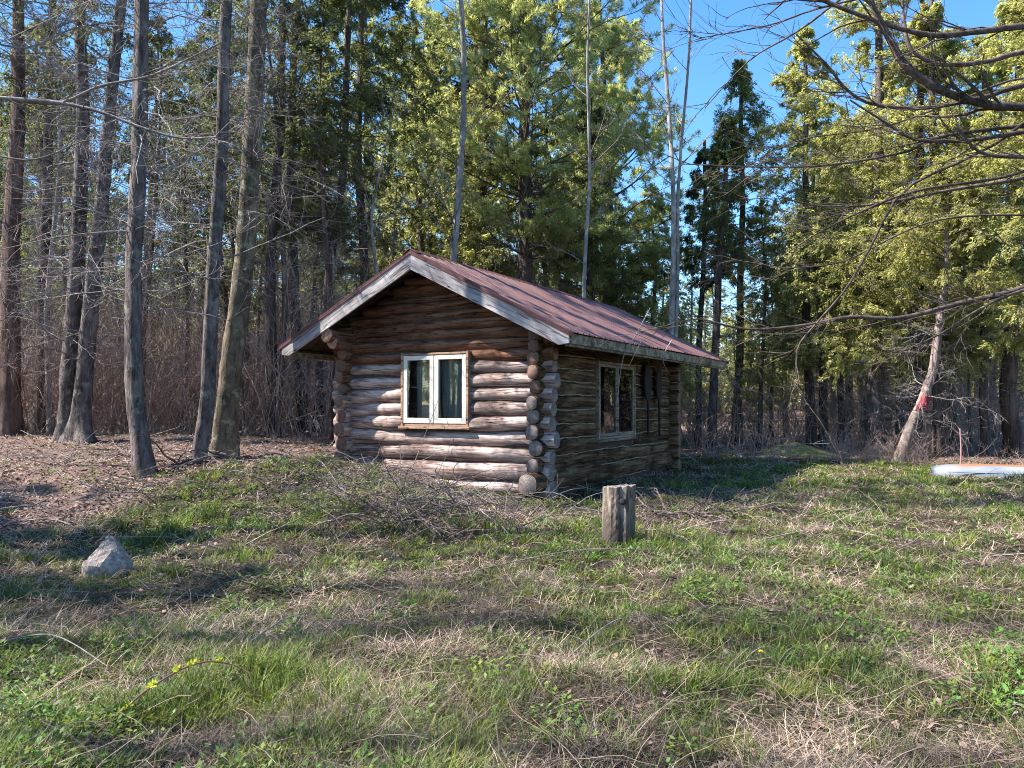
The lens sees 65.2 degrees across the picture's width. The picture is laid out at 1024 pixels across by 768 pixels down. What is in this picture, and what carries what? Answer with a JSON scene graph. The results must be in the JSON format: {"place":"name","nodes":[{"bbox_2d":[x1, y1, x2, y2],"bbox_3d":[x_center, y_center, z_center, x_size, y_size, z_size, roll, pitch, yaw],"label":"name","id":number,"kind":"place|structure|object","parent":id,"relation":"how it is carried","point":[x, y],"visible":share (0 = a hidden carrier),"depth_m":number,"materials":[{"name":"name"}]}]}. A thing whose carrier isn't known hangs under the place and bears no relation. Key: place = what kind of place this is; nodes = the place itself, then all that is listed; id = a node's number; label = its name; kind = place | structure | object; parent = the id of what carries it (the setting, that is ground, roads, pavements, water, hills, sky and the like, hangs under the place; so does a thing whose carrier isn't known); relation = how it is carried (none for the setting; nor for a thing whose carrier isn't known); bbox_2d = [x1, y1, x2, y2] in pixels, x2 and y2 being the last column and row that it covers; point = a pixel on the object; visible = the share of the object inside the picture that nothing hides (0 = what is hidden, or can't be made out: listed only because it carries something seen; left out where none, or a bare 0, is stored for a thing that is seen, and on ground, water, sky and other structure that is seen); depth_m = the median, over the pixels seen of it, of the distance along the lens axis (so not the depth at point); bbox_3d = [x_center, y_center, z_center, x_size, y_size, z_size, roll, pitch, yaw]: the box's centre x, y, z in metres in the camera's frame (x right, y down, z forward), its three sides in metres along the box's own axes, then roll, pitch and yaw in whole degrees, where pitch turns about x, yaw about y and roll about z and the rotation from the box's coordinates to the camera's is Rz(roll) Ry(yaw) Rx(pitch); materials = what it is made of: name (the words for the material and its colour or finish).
{"place":"outdoors","nodes":[
{"label":"outdoors","id":0,"kind":"place"},
{"bbox_2d":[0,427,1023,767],"bbox_3d":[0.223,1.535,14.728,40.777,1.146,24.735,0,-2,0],"label":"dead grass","id":1,"kind":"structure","parent":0,"point":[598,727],"depth_m":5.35,"materials":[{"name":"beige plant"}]},
{"bbox_2d":[0,406,1023,767],"bbox_3d":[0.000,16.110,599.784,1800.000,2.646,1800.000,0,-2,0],"label":"ground","id":2,"kind":"structure","parent":0,"point":[238,590],"depth_m":7.00,"materials":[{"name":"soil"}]},
{"bbox_2d":[0,88,68,337],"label":"conifer tree","id":3,"kind":"object","parent":2,"relation":"on","point":[5,148],"visible":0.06,"depth_m":26.62,"materials":[{"name":"green plant"}]},
{"bbox_2d":[0,96,85,404],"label":"conifer tree","id":4,"kind":"object","parent":2,"relation":"on","point":[63,187],"visible":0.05,"depth_m":27.39,"materials":[{"name":"green plant"}]},
{"bbox_2d":[1,49,122,408],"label":"slim conifer","id":5,"kind":"object","parent":2,"relation":"on","point":[71,191],"visible":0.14,"depth_m":22.57,"materials":[{"name":"green plant"}]},
{"bbox_2d":[0,0,127,434],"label":"pale tree","id":6,"kind":"object","parent":2,"relation":"on","point":[47,358],"visible":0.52,"depth_m":20.01,"materials":[{"name":"grey plant"}]},
{"bbox_2d":[0,17,127,432],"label":"conifer tree","id":7,"kind":"object","parent":2,"relation":"on","point":[28,184],"visible":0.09,"depth_m":23.53,"materials":[{"name":"green plant"}]},
{"bbox_2d":[0,0,131,436],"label":"conifer tree","id":8,"kind":"object","parent":2,"relation":"on","point":[12,422],"visible":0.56,"depth_m":19.50,"materials":[{"name":"brown plant"}]},
{"bbox_2d":[0,0,161,434],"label":"conifer tree","id":9,"kind":"object","parent":2,"relation":"on","point":[37,394],"visible":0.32,"depth_m":20.98,"materials":[{"name":"brown plant"}]},
{"bbox_2d":[0,0,205,441],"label":"conifer tree","id":10,"kind":"object","parent":2,"relation":"on","point":[73,308],"visible":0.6,"depth_m":17.94,"materials":[{"name":"brown plant"}]},
{"bbox_2d":[81,535,132,579],"bbox_3d":[-3.758,1.661,7.439,0.420,0.498,0.363,0,-2,5],"label":"boulder","id":11,"kind":"object","parent":2,"relation":"on","point":[108,555],"visible":0.76,"depth_m":7.35,"materials":[{"name":"stone"}]},
{"bbox_2d":[0,0,227,442],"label":"conifer tree","id":12,"kind":"object","parent":2,"relation":"on","point":[79,427],"visible":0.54,"depth_m":17.77,"materials":[{"name":"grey plant"}]},
{"bbox_2d":[87,89,177,427],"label":"bare tree","id":13,"kind":"object","parent":2,"relation":"on","point":[119,340],"visible":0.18,"depth_m":25.52,"materials":[{"name":"brown plant"}]},
{"bbox_2d":[0,0,277,181],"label":"overhanging tree","id":14,"kind":"object","parent":2,"relation":"on","point":[44,102],"visible":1,"depth_m":9.19,"materials":[{"name":"grey plant"}]},
{"bbox_2d":[0,0,280,479],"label":"conifer tree","id":15,"kind":"object","parent":2,"relation":"on","point":[142,456],"visible":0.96,"depth_m":12.28,"materials":[{"name":"grey plant"}]},
{"bbox_2d":[84,57,203,408],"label":"conifer tree","id":16,"kind":"object","parent":2,"relation":"on","point":[145,224],"visible":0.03,"depth_m":39.11,"materials":[{"name":"green plant"}]},
{"bbox_2d":[67,16,224,421],"bbox_3d":[-15.127,-6.809,33.493,6.307,17.239,5.171,1,-2,-30],"label":"conifer tree","id":17,"kind":"object","parent":2,"relation":"on","point":[150,55],"visible":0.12,"depth_m":33.09,"materials":[{"name":"green plant"}]},
{"bbox_2d":[88,26,223,427],"bbox_3d":[-9.847,-4.079,21.732,3.685,11.407,3.989,0,-2,12],"label":"slim conifer","id":18,"kind":"object","parent":2,"relation":"on","point":[173,107],"visible":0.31,"depth_m":21.84,"materials":[{"name":"green plant"}]},
{"bbox_2d":[77,657,261,750],"bbox_3d":[-1.767,1.555,4.042,0.233,0.218,1.105,-1,-2,30],"label":"bramble cane","id":19,"kind":"object","parent":2,"relation":"on","point":[174,670],"visible":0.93,"depth_m":4.15,"materials":[{"name":"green plant"}]},
{"bbox_2d":[142,136,209,411],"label":"slim conifer","id":20,"kind":"object","parent":2,"relation":"on","point":[165,238],"visible":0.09,"depth_m":30.91,"materials":[{"name":"green plant"}]},
{"bbox_2d":[0,218,371,442],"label":"brush","id":21,"kind":"object","parent":2,"relation":"on","point":[258,406],"visible":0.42,"depth_m":20.76,"materials":[{"name":"brown plant"}]},
{"bbox_2d":[75,433,296,480],"bbox_3d":[-5.143,1.105,12.508,3.218,0.741,2.062,0,-2,0],"label":"twig heap","id":22,"kind":"object","parent":2,"relation":"on","point":[187,459],"visible":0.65,"depth_m":12.25,"materials":[{"name":"brown wood"}]},
{"bbox_2d":[142,38,233,429],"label":"slim conifer","id":23,"kind":"object","parent":2,"relation":"on","point":[200,80],"visible":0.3,"depth_m":24.64,"materials":[{"name":"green plant"}]},
{"bbox_2d":[143,43,262,373],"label":"conifer tree","id":24,"kind":"object","parent":2,"relation":"on","point":[203,287],"visible":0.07,"depth_m":38.41,"materials":[{"name":"green plant"}]},
{"bbox_2d":[146,0,278,390],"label":"conifer tree","id":25,"kind":"object","parent":2,"relation":"on","point":[211,15],"visible":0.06,"depth_m":33.99,"materials":[{"name":"green plant"}]},
{"bbox_2d":[149,35,280,407],"bbox_3d":[-9.546,-4.819,25.800,4.473,12.792,5.307,1,-2,-30],"label":"conifer tree","id":26,"kind":"object","parent":2,"relation":"on","point":[225,290],"visible":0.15,"depth_m":24.93,"materials":[{"name":"green plant"}]},
{"bbox_2d":[98,0,341,466],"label":"conifer tree","id":27,"kind":"object","parent":2,"relation":"on","point":[202,434],"visible":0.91,"depth_m":13.42,"materials":[{"name":"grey plant"}]},
{"bbox_2d":[98,0,370,459],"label":"tree","id":28,"kind":"object","parent":2,"relation":"on","point":[225,431],"visible":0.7,"depth_m":15.33,"materials":[{"name":"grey plant"}]},
{"bbox_2d":[181,1,298,431],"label":"bare tree","id":29,"kind":"object","parent":2,"relation":"on","point":[233,253],"visible":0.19,"depth_m":23.25,"materials":[{"name":"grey plant"}]},
{"bbox_2d":[167,0,325,429],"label":"conifer tree","id":30,"kind":"object","parent":2,"relation":"on","point":[230,168],"visible":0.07,"depth_m":26.59,"materials":[{"name":"green plant"}]},
{"bbox_2d":[178,0,375,436],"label":"conifer tree","id":31,"kind":"object","parent":2,"relation":"on","point":[271,252],"visible":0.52,"depth_m":20.97,"materials":[{"name":"green plant"}]},
{"bbox_2d":[224,5,347,437],"bbox_3d":[-6.401,-5.278,20.735,3.221,13.620,4.128,-1,-2,37],"label":"bare tree","id":32,"kind":"object","parent":2,"relation":"on","point":[284,286],"visible":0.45,"depth_m":21.02,"materials":[{"name":"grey plant"}]},
{"bbox_2d":[192,0,383,436],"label":"conifer tree","id":33,"kind":"object","parent":2,"relation":"on","point":[367,108],"visible":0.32,"depth_m":21.87,"materials":[{"name":"green plant"}]},
{"bbox_2d":[258,0,364,396],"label":"bare tree","id":34,"kind":"object","parent":2,"relation":"on","point":[312,313],"visible":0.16,"depth_m":24.81,"materials":[{"name":"brown plant"}]},
{"bbox_2d":[259,18,403,442],"bbox_3d":[-4.705,-3.919,20.530,3.977,11.360,3.674,1,-2,-28],"label":"slim conifer","id":35,"kind":"object","parent":2,"relation":"on","point":[343,154],"visible":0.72,"depth_m":20.36,"materials":[{"name":"green plant"}]},
{"bbox_2d":[304,162,368,435],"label":"pale tree","id":36,"kind":"object","parent":2,"relation":"on","point":[333,279],"visible":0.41,"depth_m":22.62,"materials":[{"name":"green plant"}]},
{"bbox_2d":[255,0,437,432],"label":"conifer tree","id":37,"kind":"object","parent":2,"relation":"on","point":[400,8],"visible":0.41,"depth_m":23.68,"materials":[{"name":"green plant"}]},
{"bbox_2d":[263,0,464,301],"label":"conifer tree","id":38,"kind":"object","parent":2,"relation":"on","point":[361,194],"visible":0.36,"depth_m":25.52,"materials":[{"name":"green plant"}]},
{"bbox_2d":[286,0,447,303],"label":"cedar tree","id":39,"kind":"object","parent":2,"relation":"on","point":[383,142],"visible":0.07,"depth_m":37.53,"materials":[{"name":"green plant"}]},
{"bbox_2d":[326,85,423,282],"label":"pale tree","id":40,"kind":"object","parent":2,"relation":"on","point":[371,233],"visible":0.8,"depth_m":22.33,"materials":[{"name":"grey plant"}]},
{"bbox_2d":[87,438,728,531],"bbox_3d":[-1.549,1.304,10.591,7.547,1.123,5.088,1,-2,-22],"label":"twig heap","id":41,"kind":"object","parent":2,"relation":"on","point":[283,483],"visible":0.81,"depth_m":10.67,"materials":[{"name":"brown wood"}]},
{"bbox_2d":[340,0,489,289],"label":"conifer tree","id":42,"kind":"object","parent":2,"relation":"on","point":[420,197],"visible":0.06,"depth_m":32.01,"materials":[{"name":"green plant"}]},
{"bbox_2d":[335,29,511,272],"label":"cedar tree","id":43,"kind":"object","parent":2,"relation":"on","point":[404,204],"visible":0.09,"depth_m":32.52,"materials":[{"name":"green plant"}]},
{"bbox_2d":[209,444,639,537],"bbox_3d":[-1.298,1.247,10.144,5.742,1.138,2.426,0,-2,0],"label":"twig heap","id":44,"kind":"object","parent":2,"relation":"on","point":[469,490],"visible":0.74,"depth_m":10.19,"materials":[{"name":"brown wood"}]},
{"bbox_2d":[350,28,507,286],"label":"cedar tree","id":45,"kind":"object","parent":2,"relation":"on","point":[397,159],"depth_m":39.39,"materials":[{"name":"green plant"}]},
{"bbox_2d":[266,443,601,562],"bbox_3d":[-0.905,1.267,9.604,3.930,1.188,2.870,1,-2,-19],"label":"brush pile","id":46,"kind":"object","parent":2,"relation":"on","point":[426,521],"visible":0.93,"depth_m":9.43,"materials":[{"name":"brown wood"}]},
{"bbox_2d":[411,0,518,261],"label":"bare tree","id":47,"kind":"object","parent":2,"relation":"on","point":[457,205],"visible":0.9,"depth_m":24.13,"materials":[{"name":"grey plant"}]},
{"bbox_2d":[378,0,568,288],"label":"cedar tree","id":48,"kind":"object","parent":2,"relation":"on","point":[481,256],"visible":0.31,"depth_m":29.75,"materials":[{"name":"green plant"}]},
{"bbox_2d":[401,2,553,278],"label":"conifer tree","id":49,"kind":"object","parent":2,"relation":"on","point":[440,242],"visible":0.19,"depth_m":30.45,"materials":[{"name":"green plant"}]},
{"bbox_2d":[408,58,581,286],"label":"cedar tree","id":50,"kind":"object","parent":2,"relation":"on","point":[489,190],"visible":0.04,"depth_m":33.33,"materials":[{"name":"green plant"}]},
{"bbox_2d":[278,248,728,500],"bbox_3d":[0.588,-0.066,18.599,6.425,4.506,9.950,-1,-2,29],"label":"log cabin","id":51,"kind":"object","parent":2,"relation":"on","point":[515,376],"visible":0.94,"depth_m":14.94,"materials":[{"name":"brown wood"}]},
{"bbox_2d":[398,351,471,429],"bbox_3d":[-1.380,0.122,14.782,1.580,1.410,0.297,-1,-2,29],"label":"window","id":52,"kind":"structure","parent":51,"relation":"in","point":[453,368],"depth_m":14.76,"materials":[{"name":"white wood"}]},
{"bbox_2d":[593,360,637,442],"bbox_3d":[2.137,0.362,16.490,0.170,1.600,2.100,-1,-2,29],"label":"window","id":53,"kind":"structure","parent":51,"relation":"in","point":[616,421],"depth_m":16.39,"materials":[{"name":"grey wood"}]},
{"bbox_2d":[644,362,651,434],"bbox_3d":[3.026,0.329,17.942,0.110,1.641,0.499,-1,-2,29],"label":"hanging tool","id":54,"kind":"object","parent":51,"relation":"hanging from","point":[647,381],"visible":1,"depth_m":17.89,"materials":[{"name":"metal"}]},
{"bbox_2d":[656,365,661,435],"bbox_3d":[3.402,0.387,18.613,0.110,1.641,0.439,-1,-2,29],"label":"hanging tool","id":55,"kind":"object","parent":51,"relation":"hanging from","point":[659,384],"visible":1,"depth_m":18.57,"materials":[{"name":"metal"}]},
{"bbox_2d":[0,427,1023,767],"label":"grass","id":56,"kind":"structure","parent":2,"relation":"on","point":[266,697],"depth_m":5.13,"materials":[{"name":"green plant"}]},
{"bbox_2d":[0,452,1023,767],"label":"weeds","id":57,"kind":"object","parent":2,"relation":"on","point":[68,720],"visible":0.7,"depth_m":5.71,"materials":[{"name":"green plant"}]},
{"bbox_2d":[0,416,1023,565],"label":"fallen twigs","id":58,"kind":"object","parent":2,"relation":"on","point":[63,460],"visible":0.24,"depth_m":12.78,"materials":[{"name":"brown wood"}]},
{"bbox_2d":[373,0,674,298],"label":"white pine","id":59,"kind":"object","parent":2,"relation":"on","point":[570,218],"visible":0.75,"depth_m":27.84,"materials":[{"name":"green plant"}]},
{"bbox_2d":[29,240,1023,419],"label":"woods","id":60,"kind":"object","parent":2,"relation":"on","point":[800,384],"visible":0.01,"depth_m":66.61,"materials":[{"name":"brown plant"}]},
{"bbox_2d":[498,116,603,295],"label":"cedar tree","id":61,"kind":"object","parent":2,"relation":"on","point":[543,129],"visible":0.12,"depth_m":33.92,"materials":[{"name":"green plant"}]},
{"bbox_2d":[533,0,638,297],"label":"bare sapling","id":62,"kind":"object","parent":2,"relation":"on","point":[587,207],"visible":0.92,"depth_m":22.11,"materials":[{"name":"grey plant"}]},
{"bbox_2d":[535,86,639,309],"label":"conifer tree","id":63,"kind":"object","parent":2,"relation":"on","point":[581,114],"visible":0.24,"depth_m":29.91,"materials":[{"name":"green plant"}]},
{"bbox_2d":[530,0,702,326],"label":"white pine","id":64,"kind":"object","parent":2,"relation":"on","point":[648,272],"visible":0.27,"depth_m":34.11,"materials":[{"name":"green plant"}]},
{"bbox_2d":[601,483,635,547],"bbox_3d":[1.197,1.510,8.955,0.395,0.787,0.378,1,-1,0],"label":"stump","id":65,"kind":"object","parent":2,"relation":"on","point":[618,507],"visible":0.85,"depth_m":8.81,"materials":[{"name":"grey wood"}]},
{"bbox_2d":[597,214,653,323],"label":"cedar tree","id":66,"kind":"object","parent":2,"relation":"on","point":[630,306],"visible":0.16,"depth_m":33.50,"materials":[{"name":"green plant"}]},
{"bbox_2d":[603,186,708,412],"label":"cedar tree","id":67,"kind":"object","parent":2,"relation":"on","point":[662,209],"visible":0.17,"depth_m":35.38,"materials":[{"name":"green plant"}]},
{"bbox_2d":[609,0,720,382],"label":"bare tree","id":68,"kind":"object","parent":2,"relation":"on","point":[673,201],"visible":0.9,"depth_m":24.11,"materials":[{"name":"grey plant"}]},
{"bbox_2d":[640,266,703,420],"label":"cedar tree","id":69,"kind":"object","parent":2,"relation":"on","point":[663,273],"visible":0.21,"depth_m":30.61,"materials":[{"name":"green plant"}]},
{"bbox_2d":[652,277,705,413],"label":"cedar tree","id":70,"kind":"object","parent":2,"relation":"on","point":[662,319],"visible":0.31,"depth_m":27.90,"materials":[{"name":"green plant"}]},
{"bbox_2d":[640,0,738,382],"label":"bare tree","id":71,"kind":"object","parent":2,"relation":"on","point":[682,123],"visible":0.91,"depth_m":24.20,"materials":[{"name":"grey plant"}]},
{"bbox_2d":[679,239,713,430],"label":"conifer tree","id":72,"kind":"object","parent":2,"relation":"on","point":[691,304],"visible":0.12,"depth_m":48.41,"materials":[{"name":"green plant"}]},
{"bbox_2d":[668,140,737,446],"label":"cedar tree","id":73,"kind":"object","parent":2,"relation":"on","point":[693,193],"visible":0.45,"depth_m":31.01,"materials":[{"name":"green plant"}]},
{"bbox_2d":[687,276,735,414],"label":"cedar tree","id":74,"kind":"object","parent":2,"relation":"on","point":[711,292],"visible":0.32,"depth_m":53.91,"materials":[{"name":"green plant"}]},
{"bbox_2d":[635,487,803,527],"bbox_3d":[2.459,1.609,10.822,2.947,0.546,1.935,0,-2,11],"label":"twig heap","id":75,"kind":"object","parent":2,"relation":"on","point":[688,512],"visible":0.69,"depth_m":10.80,"materials":[{"name":"wood"}]},
{"bbox_2d":[678,114,764,449],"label":"conifer tree","id":76,"kind":"object","parent":2,"relation":"on","point":[718,153],"visible":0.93,"depth_m":27.44,"materials":[{"name":"green plant"}]},
{"bbox_2d":[684,57,795,446],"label":"cedar tree","id":77,"kind":"object","parent":2,"relation":"on","point":[741,83],"visible":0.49,"depth_m":29.98,"materials":[{"name":"green plant"}]},
{"bbox_2d":[679,421,828,466],"bbox_3d":[5.911,1.563,21.512,4.279,1.331,4.907,-1,-2,41],"label":"brush pile","id":78,"kind":"object","parent":2,"relation":"on","point":[756,457],"visible":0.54,"depth_m":21.69,"materials":[{"name":"brown wood"}]},
{"bbox_2d":[720,199,813,447],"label":"cedar tree","id":79,"kind":"object","parent":2,"relation":"on","point":[761,367],"visible":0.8,"depth_m":28.51,"materials":[{"name":"green plant"}]},
{"bbox_2d":[730,279,804,446],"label":"cedar tree","id":80,"kind":"object","parent":2,"relation":"on","point":[764,397],"visible":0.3,"depth_m":30.54,"materials":[{"name":"green plant"}]},
{"bbox_2d":[756,442,838,457],"bbox_3d":[8.961,2.118,25.153,3.000,0.592,2.000,0,-2,0],"label":"mossy mound","id":81,"kind":"object","parent":2,"relation":"on","point":[806,450],"visible":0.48,"depth_m":24.59,"materials":[{"name":"green plant"}]},
{"bbox_2d":[705,25,895,448],"bbox_3d":[10.607,-5.295,28.449,6.832,15.282,6.801,-1,-2,43],"label":"cedar tree","id":82,"kind":"object","parent":2,"relation":"on","point":[789,86],"visible":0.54,"depth_m":28.43,"materials":[{"name":"green plant"}]},
{"bbox_2d":[587,0,1023,467],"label":"overhanging tree","id":83,"kind":"object","parent":2,"relation":"on","point":[959,96],"visible":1,"depth_m":7.43,"materials":[{"name":"grey plant"}]},
{"bbox_2d":[744,110,870,444],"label":"cedar tree","id":84,"kind":"object","parent":2,"relation":"on","point":[813,127],"visible":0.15,"depth_m":31.19,"materials":[{"name":"green plant"}]},
{"bbox_2d":[784,148,903,442],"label":"cedar tree","id":85,"kind":"object","parent":2,"relation":"on","point":[839,409],"visible":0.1,"depth_m":32.35,"materials":[{"name":"green plant"}]},
{"bbox_2d":[777,102,913,437],"bbox_3d":[15.729,-5.371,38.176,6.330,16.075,6.517,0,-2,-15],"label":"cedar tree","id":86,"kind":"object","parent":2,"relation":"on","point":[849,388],"visible":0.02,"depth_m":37.71,"materials":[{"name":"green plant"}]},
{"bbox_2d":[680,334,1023,464],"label":"undergrowth","id":87,"kind":"object","parent":2,"relation":"on","point":[753,434],"visible":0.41,"depth_m":28.76,"materials":[{"name":"brown plant"}]},
{"bbox_2d":[811,71,930,445],"bbox_3d":[14.695,-5.001,31.472,6.209,15.056,6.781,-1,-2,20],"label":"cedar tree","id":88,"kind":"object","parent":2,"relation":"on","point":[889,220],"visible":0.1,"depth_m":30.88,"materials":[{"name":"green plant"}]},
{"bbox_2d":[754,0,1007,454],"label":"cedar tree","id":89,"kind":"object","parent":2,"relation":"on","point":[876,418],"visible":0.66,"depth_m":25.81,"materials":[{"name":"green plant"}]},
{"bbox_2d":[816,0,1023,455],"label":"conifer tree","id":90,"kind":"object","parent":2,"relation":"on","point":[901,92],"visible":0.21,"depth_m":25.28,"materials":[{"name":"green plant"}]},
{"bbox_2d":[839,0,1023,457],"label":"conifer tree","id":91,"kind":"object","parent":2,"relation":"on","point":[954,47],"visible":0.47,"depth_m":24.34,"materials":[{"name":"green plant"}]},
{"bbox_2d":[857,153,1023,462],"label":"leaning tree","id":92,"kind":"object","parent":2,"relation":"on","point":[925,396],"visible":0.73,"depth_m":22.10,"materials":[{"name":"green plant"}]},
{"bbox_2d":[885,167,1008,442],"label":"cedar tree","id":93,"kind":"object","parent":2,"relation":"on","point":[952,432],"visible":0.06,"depth_m":32.80,"materials":[{"name":"green plant"}]},
{"bbox_2d":[901,0,1023,358],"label":"conifer tree","id":94,"kind":"object","parent":2,"relation":"on","point":[1009,13],"visible":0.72,"depth_m":21.25,"materials":[{"name":"green plant"}]},
{"bbox_2d":[913,33,1023,456],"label":"conifer tree","id":95,"kind":"object","parent":2,"relation":"on","point":[984,421],"visible":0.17,"depth_m":24.38,"materials":[{"name":"green plant"}]},
{"bbox_2d":[925,0,1023,456],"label":"conifer tree","id":96,"kind":"object","parent":2,"relation":"on","point":[1008,389],"visible":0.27,"depth_m":24.84,"materials":[{"name":"green plant"}]},
{"bbox_2d":[931,464,1023,478],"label":"overturned hull","id":97,"kind":"object","parent":2,"relation":"on","point":[966,469],"visible":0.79,"depth_m":17.51,"materials":[{"name":"white paint"}]},
{"bbox_2d":[956,196,1023,437],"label":"cedar tree","id":98,"kind":"object","parent":2,"relation":"on","point":[1019,367],"visible":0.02,"depth_m":39.20,"materials":[{"name":"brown plant"}]},
{"bbox_2d":[0,0,1023,403],"label":"sky","id":99,"kind":"structure","parent":0,"point":[705,79],"materials":[{"name":"blue"}]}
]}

